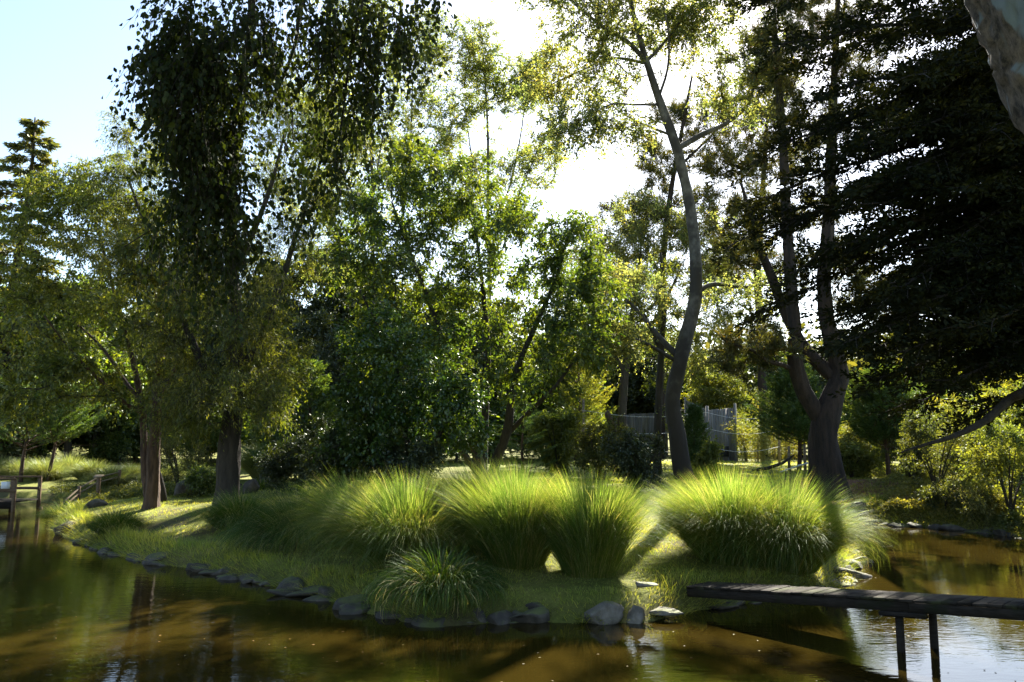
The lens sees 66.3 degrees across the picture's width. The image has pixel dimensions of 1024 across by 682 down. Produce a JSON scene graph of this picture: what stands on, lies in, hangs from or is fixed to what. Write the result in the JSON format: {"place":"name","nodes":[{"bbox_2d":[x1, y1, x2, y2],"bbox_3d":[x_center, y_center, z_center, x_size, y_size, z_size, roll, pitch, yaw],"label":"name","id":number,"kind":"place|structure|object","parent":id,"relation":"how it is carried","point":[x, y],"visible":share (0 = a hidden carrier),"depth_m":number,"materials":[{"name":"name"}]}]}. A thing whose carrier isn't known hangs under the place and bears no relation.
{"place":"outdoors","nodes":[
{"label":"outdoors","id":0,"kind":"place"},
{"bbox_2d":[0,0,972,381],"label":"sky","id":1,"kind":"structure","parent":0,"point":[57,57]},
{"bbox_2d":[0,502,1023,681],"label":"water","id":2,"kind":"structure","parent":0,"point":[48,596],"depth_m":9.50,"materials":[{"name":"liquid"}]},
{"bbox_2d":[285,585,328,596],"bbox_3d":[-2.981,3.809,11.929,0.587,0.190,0.790,-6,-9,42],"label":"rock","id":3,"kind":"object","parent":2,"relation":"on","point":[311,590],"visible":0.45,"depth_m":11.79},
{"bbox_2d":[572,570,855,624],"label":"waterside weeds","id":4,"kind":"object","parent":2,"relation":"on","point":[803,575],"visible":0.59,"depth_m":11.98,"materials":[{"name":"green plant"}]},
{"bbox_2d":[964,0,1023,133],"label":"pale leaning tree","id":5,"kind":"object","parent":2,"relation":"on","point":[998,25],"visible":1,"depth_m":3.97,"materials":[{"name":"grey plant"}]},
{"bbox_2d":[0,394,1023,625],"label":"ground","id":6,"kind":"structure","parent":0,"point":[539,595],"depth_m":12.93,"materials":[{"name":"plant"}]},
{"bbox_2d":[0,476,41,511],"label":"railed footbridge","id":7,"kind":"object","parent":6,"relation":"on","point":[11,501],"visible":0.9,"depth_m":25.16,"materials":[{"name":"brown wood"}]},
{"bbox_2d":[0,455,42,478],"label":"reed clump","id":8,"kind":"object","parent":6,"relation":"on","point":[8,469],"visible":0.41,"depth_m":33.12,"materials":[{"name":"plant"}]},
{"bbox_2d":[9,456,72,480],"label":"reed clump","id":9,"kind":"object","parent":6,"relation":"on","point":[37,468],"visible":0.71,"depth_m":32.19,"materials":[{"name":"plant"}]},
{"bbox_2d":[0,377,101,481],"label":"tree","id":10,"kind":"object","parent":6,"relation":"on","point":[5,436],"visible":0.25,"depth_m":31.59,"materials":[{"name":"green plant"}]},
{"bbox_2d":[0,117,104,461],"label":"tree","id":11,"kind":"object","parent":6,"relation":"on","point":[32,132],"visible":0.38,"depth_m":38.84,"materials":[{"name":"green plant"}]},
{"bbox_2d":[5,376,119,480],"bbox_3d":[-18.624,3.644,32.180,4.759,4.357,4.264,0,-7,0],"label":"tree","id":12,"kind":"object","parent":6,"relation":"on","point":[84,410],"visible":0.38,"depth_m":32.01,"materials":[{"name":"green plant"}]},
{"bbox_2d":[16,425,108,459],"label":"understorey bush","id":13,"kind":"object","parent":6,"relation":"on","point":[81,439],"visible":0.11,"depth_m":48.33,"materials":[{"name":"green plant"}]},
{"bbox_2d":[41,453,90,475],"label":"reed clump","id":14,"kind":"object","parent":6,"relation":"on","point":[69,460],"visible":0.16,"depth_m":34.43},
{"bbox_2d":[0,274,151,462],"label":"broadleaf tree","id":15,"kind":"object","parent":6,"relation":"on","point":[117,357],"visible":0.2,"depth_m":39.66,"materials":[{"name":"green plant"}]},
{"bbox_2d":[39,470,120,508],"bbox_3d":[-15.472,5.591,28.134,0.231,1.758,4.147,-1,-7,8],"label":"rail","id":16,"kind":"object","parent":6,"relation":"on","point":[78,491],"visible":0.4,"depth_m":28.35,"materials":[{"name":"brown wood"}]},
{"bbox_2d":[60,458,115,481],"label":"reed clump","id":17,"kind":"object","parent":6,"relation":"on","point":[77,473],"visible":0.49,"depth_m":32.12,"materials":[{"name":"plant"}]},
{"bbox_2d":[22,268,188,462],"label":"evergreen tree","id":18,"kind":"object","parent":6,"relation":"on","point":[92,411],"visible":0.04,"depth_m":45.61,"materials":[{"name":"green plant"}]},
{"bbox_2d":[62,386,150,465],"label":"round bush tree","id":19,"kind":"object","parent":6,"relation":"on","point":[113,446],"visible":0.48,"depth_m":42.08,"materials":[{"name":"green plant"}]},
{"bbox_2d":[0,156,219,509],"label":"twin stem tree","id":20,"kind":"object","parent":6,"relation":"on","point":[53,297],"visible":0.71,"depth_m":20.48,"materials":[{"name":"green plant"}]},
{"bbox_2d":[80,463,140,485],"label":"reed clump","id":21,"kind":"object","parent":6,"relation":"on","point":[110,471],"visible":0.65,"depth_m":30.27,"materials":[{"name":"plant"}]},
{"bbox_2d":[68,502,153,537],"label":"grass clump","id":22,"kind":"object","parent":6,"relation":"on","point":[122,519],"visible":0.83,"depth_m":17.40,"materials":[{"name":"plant"}]},
{"bbox_2d":[48,479,212,515],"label":"bank plants","id":23,"kind":"object","parent":6,"relation":"on","point":[127,490],"visible":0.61,"depth_m":27.05,"materials":[{"name":"green plant"}]},
{"bbox_2d":[89,406,212,462],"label":"understorey bush","id":24,"kind":"object","parent":6,"relation":"on","point":[135,444],"visible":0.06,"depth_m":44.12,"materials":[{"name":"green plant"}]},
{"bbox_2d":[139,426,215,485],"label":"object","id":25,"kind":"object","parent":6,"relation":"on","point":[186,463],"visible":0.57,"depth_m":25.41,"materials":[{"name":"green plant"}]},
{"bbox_2d":[178,462,215,496],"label":"shrub","id":26,"kind":"object","parent":6,"relation":"on","point":[204,480],"visible":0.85,"depth_m":23.41,"materials":[{"name":"green plant"}]},
{"bbox_2d":[161,404,250,461],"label":"understorey bush","id":27,"kind":"object","parent":6,"relation":"on","point":[214,441],"visible":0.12,"depth_m":42.07,"materials":[{"name":"green plant"}]},
{"bbox_2d":[53,42,378,506],"bbox_3d":[-7.857,-1.617,20.226,7.955,12.455,6.388,0,-7,0],"label":"willow tree","id":28,"kind":"object","parent":6,"relation":"on","point":[227,394],"visible":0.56,"depth_m":19.22,"materials":[{"name":"green plant"}]},
{"bbox_2d":[178,484,280,535],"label":"grass clump","id":29,"kind":"object","parent":6,"relation":"on","point":[217,514],"visible":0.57,"depth_m":16.10,"materials":[{"name":"plant"}]},
{"bbox_2d":[241,439,291,478],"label":"reed clump","id":30,"kind":"object","parent":6,"relation":"on","point":[246,461],"visible":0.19,"depth_m":31.95,"materials":[{"name":"plant"}]},
{"bbox_2d":[241,411,293,453],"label":"understorey bush","id":31,"kind":"object","parent":6,"relation":"on","point":[248,439],"visible":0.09,"depth_m":40.16,"materials":[{"name":"green plant"}]},
{"bbox_2d":[194,253,341,395],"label":"tree","id":32,"kind":"object","parent":6,"relation":"on","point":[331,308],"visible":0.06,"depth_m":57.15,"materials":[{"name":"green plant"}]},
{"bbox_2d":[213,476,337,558],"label":"grass clump","id":33,"kind":"object","parent":6,"relation":"on","point":[252,529],"visible":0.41,"depth_m":14.24,"materials":[{"name":"plant"}]},
{"bbox_2d":[101,0,457,351],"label":"weeping birch","id":34,"kind":"object","parent":6,"relation":"on","point":[204,102],"visible":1,"depth_m":6.12,"materials":[{"name":"green plant"}]},
{"bbox_2d":[214,304,345,476],"bbox_3d":[-9.169,2.236,33.988,5.796,7.596,6.595,-3,-7,21],"label":"tree","id":35,"kind":"object","parent":6,"relation":"on","point":[317,328],"visible":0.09,"depth_m":33.86,"materials":[{"name":"green plant"}]},
{"bbox_2d":[250,428,321,493],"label":"black green shrub","id":36,"kind":"object","parent":6,"relation":"on","point":[277,465],"visible":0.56,"depth_m":22.30,"materials":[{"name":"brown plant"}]},
{"bbox_2d":[247,299,325,381],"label":"olive green tree","id":37,"kind":"object","parent":6,"relation":"on","point":[285,321],"visible":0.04,"depth_m":53.85,"materials":[{"name":"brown plant"}]},
{"bbox_2d":[276,576,304,589],"bbox_3d":[-3.501,3.884,12.337,0.458,0.263,0.619,-8,20,-25],"label":"rock","id":38,"kind":"object","parent":6,"relation":"on","point":[287,583],"visible":0.52,"depth_m":12.27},
{"bbox_2d":[242,359,350,484],"bbox_3d":[-7.149,2.819,26.944,3.856,4.454,3.401,-2,-7,18],"label":"tree","id":39,"kind":"object","parent":6,"relation":"on","point":[315,394],"visible":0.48,"depth_m":26.59,"materials":[{"name":"green plant"}]},
{"bbox_2d":[260,246,383,365],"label":"tree","id":40,"kind":"object","parent":6,"relation":"on","point":[342,298],"visible":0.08,"depth_m":59.33,"materials":[{"name":"green plant"}]},
{"bbox_2d":[255,467,407,560],"bbox_3d":[-2.897,3.052,14.361,3.681,1.788,3.723,0,-7,0],"label":"grass clump","id":41,"kind":"object","parent":6,"relation":"on","point":[300,514],"visible":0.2,"depth_m":13.79,"materials":[{"name":"plant"}]},
{"bbox_2d":[272,326,408,436],"bbox_3d":[-6.335,2.372,30.794,5.850,6.126,5.142,2,-7,-18],"label":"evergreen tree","id":42,"kind":"object","parent":6,"relation":"on","point":[331,368],"visible":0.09,"depth_m":30.34,"materials":[{"name":"green plant"}]},
{"bbox_2d":[293,405,402,495],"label":"black green shrub","id":43,"kind":"object","parent":6,"relation":"on","point":[321,463],"visible":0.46,"depth_m":20.04,"materials":[{"name":"brown plant"}]},
{"bbox_2d":[332,594,367,609],"bbox_3d":[-2.265,3.746,11.088,0.573,0.276,0.452,-8,-13,-15],"label":"rock","id":44,"kind":"object","parent":6,"relation":"on","point":[348,599],"visible":0.49,"depth_m":10.98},
{"bbox_2d":[339,603,370,614],"bbox_3d":[-2.083,3.713,10.783,0.604,0.169,0.303,3,1,-27],"label":"rock","id":45,"kind":"object","parent":6,"relation":"on","point":[350,609],"visible":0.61,"depth_m":10.70,"materials":[{"name":"stone"}]},
{"bbox_2d":[272,0,475,318],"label":"tree","id":46,"kind":"object","parent":6,"relation":"on","point":[441,142],"visible":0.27,"depth_m":48.26,"materials":[{"name":"green plant"}]},
{"bbox_2d":[278,465,488,579],"bbox_3d":[-1.788,2.875,12.691,4.079,1.892,3.802,0,-7,0],"label":"grass clump","id":47,"kind":"object","parent":6,"relation":"on","point":[374,529],"visible":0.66,"depth_m":11.97,"materials":[{"name":"plant"}]},
{"bbox_2d":[329,281,450,380],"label":"evergreen tree","id":48,"kind":"object","parent":6,"relation":"on","point":[352,303],"visible":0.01,"depth_m":57.23,"materials":[{"name":"green plant"}]},
{"bbox_2d":[353,434,449,496],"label":"black green shrub","id":49,"kind":"object","parent":6,"relation":"on","point":[415,455],"visible":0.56,"depth_m":17.83,"materials":[{"name":"brown plant"}]},
{"bbox_2d":[309,296,499,489],"bbox_3d":[-2.701,1.454,19.466,5.390,5.477,3.623,-6,-9,41],"label":"glossy evergreen","id":50,"kind":"object","parent":6,"relation":"on","point":[387,386],"visible":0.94,"depth_m":18.89,"materials":[{"name":"green plant"}]},
{"bbox_2d":[411,614,444,627],"bbox_3d":[-1.085,3.623,10.062,0.551,0.175,0.450,-8,-3,7],"label":"rock","id":51,"kind":"object","parent":6,"relation":"on","point":[421,621],"visible":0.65,"depth_m":10.00,"materials":[{"name":"stone"}]},
{"bbox_2d":[361,278,496,358],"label":"evergreen tree","id":52,"kind":"object","parent":6,"relation":"on","point":[428,317],"visible":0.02,"depth_m":61.08,"materials":[{"name":"green plant"}]},
{"bbox_2d":[358,531,514,620],"bbox_3d":[-1.028,3.222,10.888,2.202,1.116,2.284,0,-7,0],"label":"sedge clump","id":53,"kind":"object","parent":6,"relation":"on","point":[422,577],"visible":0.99,"depth_m":10.44,"materials":[{"name":"plant"}]},
{"bbox_2d":[386,457,542,552],"bbox_3d":[-0.682,2.737,13.312,3.468,1.737,3.412,5,-8,-35],"label":"grass clump","id":54,"kind":"object","parent":6,"relation":"on","point":[442,481],"visible":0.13,"depth_m":13.16,"materials":[{"name":"plant"}]},
{"bbox_2d":[415,405,523,462],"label":"understorey bush","id":55,"kind":"object","parent":6,"relation":"on","point":[493,448],"visible":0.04,"depth_m":41.77,"materials":[{"name":"green plant"}]},
{"bbox_2d":[309,133,637,481],"bbox_3d":[-1.064,-0.970,24.112,9.664,11.896,6.630,0,-7,0],"label":"many stemmed tree","id":56,"kind":"object","parent":6,"relation":"on","point":[584,284],"visible":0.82,"depth_m":23.28,"materials":[{"name":"green plant"}]},
{"bbox_2d":[425,10,568,458],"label":"feathery poplar","id":57,"kind":"object","parent":6,"relation":"on","point":[475,64],"visible":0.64,"depth_m":49.95,"materials":[{"name":"green plant"}]},
{"bbox_2d":[487,610,512,624],"bbox_3d":[-0.151,3.645,10.249,0.336,0.242,0.407,-5,-8,35],"label":"rock","id":58,"kind":"object","parent":6,"relation":"on","point":[502,617],"visible":0.56,"depth_m":10.13,"materials":[{"name":"stone"}]},
{"bbox_2d":[420,303,581,455],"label":"evergreen tree","id":59,"kind":"object","parent":6,"relation":"on","point":[475,351],"visible":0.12,"depth_m":47.67,"materials":[{"name":"green plant"}]},
{"bbox_2d":[416,455,586,569],"bbox_3d":[-0.013,2.586,12.214,3.312,1.792,3.406,0,-7,0],"label":"grass clump","id":60,"kind":"object","parent":6,"relation":"on","point":[491,533],"visible":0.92,"depth_m":11.71,"materials":[{"name":"plant"}]},
{"bbox_2d":[460,397,555,459],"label":"understorey bush","id":61,"kind":"object","parent":6,"relation":"on","point":[496,407],"visible":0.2,"depth_m":44.44,"materials":[{"name":"green plant"}]},
{"bbox_2d":[61,288,959,420],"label":"wood","id":62,"kind":"object","parent":6,"relation":"on","point":[849,363],"visible":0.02,"depth_m":93.52,"materials":[{"name":"green plant"}]},
{"bbox_2d":[490,396,558,472],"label":"fir","id":63,"kind":"object","parent":6,"relation":"on","point":[523,429],"visible":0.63,"depth_m":29.63,"materials":[{"name":"green plant"}]},
{"bbox_2d":[510,606,549,622],"bbox_3d":[0.212,3.621,10.211,0.583,0.242,0.363,-1,-11,-25],"label":"rock","id":64,"kind":"object","parent":6,"relation":"on","point":[540,614],"visible":0.77,"depth_m":10.15,"materials":[{"name":"stone"}]},
{"bbox_2d":[523,405,585,472],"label":"bright shrub","id":65,"kind":"object","parent":6,"relation":"on","point":[557,426],"visible":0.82,"depth_m":30.63,"materials":[{"name":"green plant"}]},
{"bbox_2d":[498,331,616,446],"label":"broadleaf tree","id":66,"kind":"object","parent":6,"relation":"on","point":[552,404],"visible":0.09,"depth_m":50.76,"materials":[{"name":"green plant"}]},
{"bbox_2d":[543,342,623,459],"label":"pale conifer","id":67,"kind":"object","parent":6,"relation":"on","point":[588,386],"visible":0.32,"depth_m":46.46,"materials":[{"name":"green plant"}]},
{"bbox_2d":[490,460,677,578],"bbox_3d":[1.133,2.657,11.924,3.144,1.755,2.964,0,-7,0],"label":"grass clump","id":68,"kind":"object","parent":6,"relation":"on","point":[595,540],"visible":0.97,"depth_m":11.39,"materials":[{"name":"plant"}]},
{"bbox_2d":[559,402,639,479],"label":"dark shrub","id":69,"kind":"object","parent":6,"relation":"on","point":[586,441],"visible":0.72,"depth_m":26.61,"materials":[{"name":"green plant"}]},
{"bbox_2d":[584,601,623,624],"bbox_3d":[1.199,3.563,10.216,0.534,0.383,0.364,0,-7,0],"label":"rock","id":70,"kind":"object","parent":6,"relation":"on","point":[605,612],"visible":0.82,"depth_m":10.09,"materials":[{"name":"stone"}]},
{"bbox_2d":[566,332,653,414],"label":"evergreen tree","id":71,"kind":"object","parent":6,"relation":"on","point":[612,399],"visible":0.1,"depth_m":58.67,"materials":[{"name":"green plant"}]},
{"bbox_2d":[593,427,667,493],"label":"dark shrub","id":72,"kind":"object","parent":6,"relation":"on","point":[631,466],"visible":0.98,"depth_m":21.06,"materials":[{"name":"green plant"}]},
{"bbox_2d":[596,412,667,456],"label":"plank fence","id":73,"kind":"object","parent":6,"relation":"on","point":[641,422],"visible":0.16,"depth_m":55.72,"materials":[{"name":"grey wood"}]},
{"bbox_2d":[626,605,644,623],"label":"rock","id":74,"kind":"object","parent":6,"relation":"on","point":[636,614],"visible":0.81,"depth_m":10.13,"materials":[{"name":"stone"}]},
{"bbox_2d":[539,182,734,444],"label":"grey green tree","id":75,"kind":"object","parent":6,"relation":"on","point":[629,239],"visible":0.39,"depth_m":47.77,"materials":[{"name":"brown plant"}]},
{"bbox_2d":[491,0,807,480],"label":"aspen tree","id":76,"kind":"object","parent":6,"relation":"on","point":[686,15],"visible":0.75,"depth_m":26.72,"materials":[{"name":"green plant"}]},
{"bbox_2d":[596,324,716,414],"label":"tree","id":77,"kind":"object","parent":6,"relation":"on","point":[645,404],"visible":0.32,"depth_m":57.91,"materials":[{"name":"green plant"}]},
{"bbox_2d":[593,252,746,474],"bbox_3d":[5.945,1.173,29.508,6.651,9.319,4.004,0,-7,0],"label":"slender tree","id":78,"kind":"object","parent":6,"relation":"on","point":[659,384],"visible":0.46,"depth_m":29.19,"materials":[{"name":"green plant"}]},
{"bbox_2d":[590,46,770,458],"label":"tufted pine","id":79,"kind":"object","parent":6,"relation":"on","point":[648,166],"visible":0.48,"depth_m":51.76,"materials":[{"name":"green plant"}]},
{"bbox_2d":[681,402,716,468],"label":"conifer","id":80,"kind":"object","parent":6,"relation":"on","point":[693,417],"visible":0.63,"depth_m":28.64,"materials":[{"name":"green plant"}]},
{"bbox_2d":[690,435,725,477],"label":"bright shrub","id":81,"kind":"object","parent":6,"relation":"on","point":[709,453],"visible":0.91,"depth_m":26.46,"materials":[{"name":"green plant"}]},
{"bbox_2d":[665,354,751,438],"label":"olive green tree","id":82,"kind":"object","parent":6,"relation":"on","point":[712,392],"visible":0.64,"depth_m":50.87,"materials":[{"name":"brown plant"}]},
{"bbox_2d":[684,397,737,460],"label":"plank fence","id":83,"kind":"object","parent":6,"relation":"on","point":[716,421],"visible":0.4,"depth_m":45.40,"materials":[{"name":"wood"}]},
{"bbox_2d":[683,392,768,452],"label":"understorey bush","id":84,"kind":"object","parent":6,"relation":"on","point":[747,411],"visible":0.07,"depth_m":55.94,"materials":[{"name":"green plant"}]},
{"bbox_2d":[633,460,832,568],"bbox_3d":[3.460,2.826,12.964,3.782,1.772,3.710,0,-7,0],"label":"grass clump","id":85,"kind":"object","parent":6,"relation":"on","point":[678,508],"visible":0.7,"depth_m":12.37,"materials":[{"name":"plant"}]},
{"bbox_2d":[723,409,773,461],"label":"bamboo clump","id":86,"kind":"object","parent":6,"relation":"on","point":[745,452],"visible":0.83,"depth_m":43.33,"materials":[{"name":"plant"}]},
{"bbox_2d":[736,345,790,443],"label":"broadleaf tree","id":87,"kind":"object","parent":6,"relation":"on","point":[751,368],"visible":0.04,"depth_m":60.34,"materials":[{"name":"green plant"}]},
{"bbox_2d":[742,386,803,460],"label":"bamboo clump","id":88,"kind":"object","parent":6,"relation":"on","point":[784,443],"visible":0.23,"depth_m":46.32,"materials":[{"name":"plant"}]},
{"bbox_2d":[661,465,903,585],"bbox_3d":[4.199,2.894,12.614,3.874,1.895,3.829,0,-7,0],"label":"grass clump","id":89,"kind":"object","parent":6,"relation":"on","point":[830,533],"visible":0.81,"depth_m":11.95,"materials":[{"name":"plant"}]},
{"bbox_2d":[686,81,879,455],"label":"tufted pine","id":90,"kind":"object","parent":6,"relation":"on","point":[768,167],"visible":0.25,"depth_m":55.04,"materials":[{"name":"green plant"}]},
{"bbox_2d":[742,361,846,469],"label":"bushy conifer","id":91,"kind":"object","parent":6,"relation":"on","point":[787,415],"visible":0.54,"depth_m":32.51,"materials":[{"name":"green plant"}]},
{"bbox_2d":[746,343,856,398],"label":"evergreen tree","id":92,"kind":"object","parent":6,"relation":"on","point":[822,381],"visible":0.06,"depth_m":56.83,"materials":[{"name":"green plant"}]},
{"bbox_2d":[699,0,911,500],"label":"forked pine","id":93,"kind":"object","parent":6,"relation":"on","point":[824,412],"visible":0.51,"depth_m":24.21,"materials":[{"name":"green plant"}]},
{"bbox_2d":[686,581,1023,652],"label":"plank footbridge","id":94,"kind":"object","parent":6,"relation":"on","point":[899,606],"visible":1,"depth_m":8.96,"materials":[{"name":"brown wood"}]},
{"bbox_2d":[838,435,883,478],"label":"yellow shrub","id":95,"kind":"object","parent":6,"relation":"on","point":[857,460],"visible":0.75,"depth_m":26.51,"materials":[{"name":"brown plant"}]},
{"bbox_2d":[704,0,1023,452],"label":"dark cypress","id":96,"kind":"object","parent":6,"relation":"on","point":[965,269],"visible":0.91,"depth_m":10.47,"materials":[{"name":"green plant"}]},
{"bbox_2d":[842,364,935,476],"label":"bushy conifer","id":97,"kind":"object","parent":6,"relation":"on","point":[859,423],"visible":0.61,"depth_m":27.34,"materials":[{"name":"green plant"}]},
{"bbox_2d":[875,424,943,478],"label":"loose shrub","id":98,"kind":"object","parent":6,"relation":"on","point":[908,474],"visible":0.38,"depth_m":25.22,"materials":[{"name":"green plant"}]},
{"bbox_2d":[846,465,1023,536],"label":"ground cover","id":99,"kind":"object","parent":6,"relation":"on","point":[899,503],"visible":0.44,"depth_m":21.65,"materials":[{"name":"green plant"}]},
{"bbox_2d":[911,477,971,518],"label":"bank bush","id":100,"kind":"object","parent":99,"relation":"on","point":[934,493],"visible":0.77,"depth_m":20.95,"materials":[{"name":"green plant"}]},
{"bbox_2d":[954,481,1008,527],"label":"bank bush","id":101,"kind":"object","parent":99,"relation":"on","point":[981,505],"visible":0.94,"depth_m":19.91,"materials":[{"name":"green plant"}]},
{"bbox_2d":[892,403,987,496],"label":"loose shrub","id":102,"kind":"object","parent":6,"relation":"on","point":[923,434],"visible":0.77,"depth_m":22.18,"materials":[{"name":"green plant"}]},
{"bbox_2d":[927,396,1003,467],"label":"yellow shrub","id":103,"kind":"object","parent":6,"relation":"on","point":[951,412],"visible":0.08,"depth_m":29.55,"materials":[{"name":"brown plant"}]},
{"bbox_2d":[936,416,1008,481],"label":"pale bush","id":104,"kind":"object","parent":6,"relation":"on","point":[977,444],"visible":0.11,"depth_m":23.41,"materials":[{"name":"green plant"}]},
{"bbox_2d":[948,413,1023,514],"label":"loose shrub","id":105,"kind":"object","parent":6,"relation":"on","point":[1004,464],"visible":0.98,"depth_m":19.62,"materials":[{"name":"green plant"}]},
{"bbox_2d":[973,373,1023,456],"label":"yellow shrub","id":106,"kind":"object","parent":6,"relation":"on","point":[1011,417],"visible":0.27,"depth_m":26.06,"materials":[{"name":"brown plant"}]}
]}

